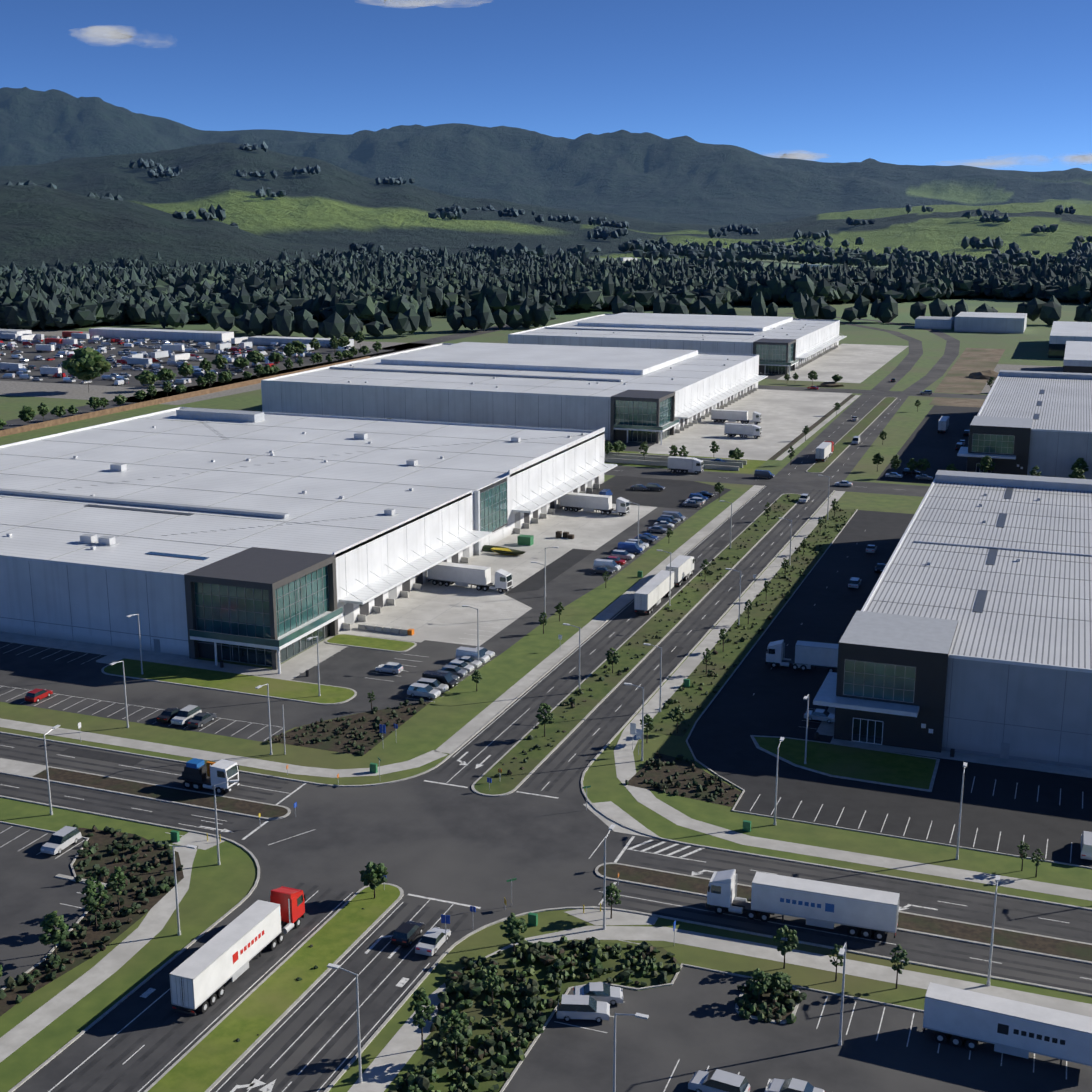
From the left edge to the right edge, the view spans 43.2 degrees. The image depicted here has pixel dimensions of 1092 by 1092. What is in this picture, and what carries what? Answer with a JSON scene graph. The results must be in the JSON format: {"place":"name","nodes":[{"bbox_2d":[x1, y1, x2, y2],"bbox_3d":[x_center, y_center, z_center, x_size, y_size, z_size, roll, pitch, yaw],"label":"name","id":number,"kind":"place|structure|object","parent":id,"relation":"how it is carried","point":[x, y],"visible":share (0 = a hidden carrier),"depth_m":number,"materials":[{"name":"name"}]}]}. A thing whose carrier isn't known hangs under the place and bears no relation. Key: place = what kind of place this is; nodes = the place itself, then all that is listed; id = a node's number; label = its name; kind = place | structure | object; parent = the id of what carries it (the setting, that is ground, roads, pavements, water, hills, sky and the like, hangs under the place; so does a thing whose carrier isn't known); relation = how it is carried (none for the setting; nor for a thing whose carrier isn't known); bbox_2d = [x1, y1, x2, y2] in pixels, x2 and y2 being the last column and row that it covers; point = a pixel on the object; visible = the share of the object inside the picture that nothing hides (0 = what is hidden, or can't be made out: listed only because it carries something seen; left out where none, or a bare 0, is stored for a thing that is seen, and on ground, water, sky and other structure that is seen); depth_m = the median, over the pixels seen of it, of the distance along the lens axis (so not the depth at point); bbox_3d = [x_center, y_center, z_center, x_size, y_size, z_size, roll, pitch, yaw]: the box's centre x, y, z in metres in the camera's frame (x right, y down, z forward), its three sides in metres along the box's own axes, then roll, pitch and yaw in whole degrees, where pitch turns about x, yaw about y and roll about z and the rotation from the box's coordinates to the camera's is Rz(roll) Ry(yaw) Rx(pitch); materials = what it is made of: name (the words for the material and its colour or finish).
{"place":"outdoors","nodes":[
{"label":"outdoors","id":0,"kind":"place"},
{"bbox_2d":[0,87,1091,270],"bbox_3d":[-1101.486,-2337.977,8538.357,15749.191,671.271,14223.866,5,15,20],"label":"terrain","id":1,"kind":"structure","parent":0,"point":[675,191],"depth_m":3435.81,"materials":[{"name":"green plant"}]},
{"bbox_2d":[0,486,1091,1091],"bbox_3d":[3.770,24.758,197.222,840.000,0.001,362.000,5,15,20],"label":"roads","id":2,"kind":"structure","parent":0,"point":[440,840],"depth_m":153.72,"materials":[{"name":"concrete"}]},
{"bbox_2d":[0,485,1091,1091],"bbox_3d":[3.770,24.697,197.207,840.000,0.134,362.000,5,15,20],"label":"kerbs","id":3,"kind":"structure","parent":2,"relation":"on","point":[212,1057],"depth_m":147.97,"materials":[{"name":"grey concrete"}]},
{"bbox_2d":[0,486,1091,1091],"bbox_3d":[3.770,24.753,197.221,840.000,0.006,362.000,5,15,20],"label":"road markings","id":4,"kind":"object","parent":2,"relation":"on","point":[258,1080],"visible":0.83,"depth_m":143.97,"materials":[{"name":"paint"}]},
{"bbox_2d":[0,258,1091,1091],"bbox_3d":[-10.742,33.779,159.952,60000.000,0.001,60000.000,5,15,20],"label":"ground","id":5,"kind":"structure","parent":0,"point":[214,892],"depth_m":177.79,"materials":[{"name":"green plant"}]},
{"bbox_2d":[0,407,616,673],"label":"warehouse","id":6,"kind":"structure","parent":5,"relation":"on","point":[274,540],"depth_m":272.43,"materials":[{"name":"white metal"}]},
{"bbox_2d":[0,495,854,1091],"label":"shrubs","id":7,"kind":"object","parent":5,"relation":"on","point":[554,963],"visible":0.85,"depth_m":131.44,"materials":[{"name":"green plant"}]},
{"bbox_2d":[261,342,767,444],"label":"warehouse","id":8,"kind":"structure","parent":5,"relation":"on","point":[650,395],"depth_m":476.11,"materials":[{"name":"white metal"}]},
{"bbox_2d":[0,313,1091,1091],"bbox_3d":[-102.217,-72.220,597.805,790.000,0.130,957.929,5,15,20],"label":"parking lot","id":9,"kind":"structure","parent":5,"relation":"on","point":[694,1023],"depth_m":199.39,"materials":[{"name":"grey asphalt"}]},
{"bbox_2d":[44,475,999,1091],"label":"street furniture","id":10,"kind":"object","parent":9,"relation":"on","point":[638,733],"visible":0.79,"depth_m":172.21,"materials":[{"name":"white metal"}]},
{"bbox_2d":[0,327,1047,386],"bbox_3d":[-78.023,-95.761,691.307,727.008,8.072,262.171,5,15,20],"label":"compound boxes","id":11,"kind":"object","parent":9,"relation":"on","point":[159,334],"visible":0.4,"depth_m":753.58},
{"bbox_2d":[0,367,1082,1091],"bbox_3d":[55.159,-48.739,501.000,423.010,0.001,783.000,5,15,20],"label":"lot markings","id":12,"kind":"object","parent":9,"relation":"on","point":[626,941],"visible":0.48,"depth_m":165.96,"materials":[{"name":"paint"}]},
{"bbox_2d":[0,331,1088,1091],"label":"young trees","id":13,"kind":"object","parent":9,"relation":"on","point":[88,363],"visible":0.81,"depth_m":243.72,"materials":[{"name":"green plant"}]},
{"bbox_2d":[0,335,1091,1091],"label":"cars","id":14,"kind":"object","parent":9,"relation":"on","point":[590,1001],"visible":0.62,"depth_m":215.40,"materials":[{"name":"white metal"}]},
{"bbox_2d":[0,356,1091,1091],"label":"lot kerbs","id":15,"kind":"structure","parent":9,"relation":"on","point":[662,460],"depth_m":213.75,"materials":[{"name":"concrete"}]},
{"bbox_2d":[169,409,1091,1066],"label":"semi trucks","id":16,"kind":"object","parent":9,"relation":"on","point":[205,973],"visible":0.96,"depth_m":137.55,"materials":[{"name":"white metal"}]},
{"bbox_2d":[0,141,1091,338],"bbox_3d":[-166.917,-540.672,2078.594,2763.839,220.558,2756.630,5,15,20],"label":"forest","id":17,"kind":"object","parent":5,"relation":"on","point":[410,289],"visible":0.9,"depth_m":1077.74,"materials":[{"name":"green plant"}]},
{"bbox_2d":[0,485,1091,1091],"bbox_3d":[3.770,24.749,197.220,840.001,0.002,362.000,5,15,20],"label":"paths","id":18,"kind":"structure","parent":5,"relation":"on","point":[390,1061],"depth_m":151.83,"materials":[{"name":"concrete"}]},
{"bbox_2d":[508,313,846,374],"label":"warehouse","id":19,"kind":"structure","parent":5,"relation":"on","point":[782,345],"depth_m":670.68,"materials":[{"name":"white metal"}]},
{"bbox_2d":[617,257,831,267],"bbox_3d":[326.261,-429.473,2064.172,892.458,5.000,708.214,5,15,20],"label":"farm buildings","id":20,"kind":"structure","parent":5,"relation":"on","point":[630,258],"depth_m":1782.62,"materials":[{"name":"white"}]},
{"bbox_2d":[813,470,1091,769],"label":"warehouse","id":21,"kind":"structure","parent":5,"relation":"on","point":[968,630],"depth_m":192.18,"materials":[{"name":"metal"}]},
{"bbox_2d":[915,312,1091,372],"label":"buildings","id":22,"kind":"structure","parent":5,"relation":"on","point":[1070,343],"depth_m":766.05,"materials":[{"name":"white metal"}]},
{"bbox_2d":[957,370,1091,478],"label":"warehouse","id":23,"kind":"structure","parent":5,"relation":"on","point":[1024,422],"depth_m":379.65,"materials":[{"name":"metal"}]},
{"bbox_2d":[0,0,1091,171],"label":"sky","id":24,"kind":"structure","parent":0,"point":[898,82],"materials":[{"name":"blue"}]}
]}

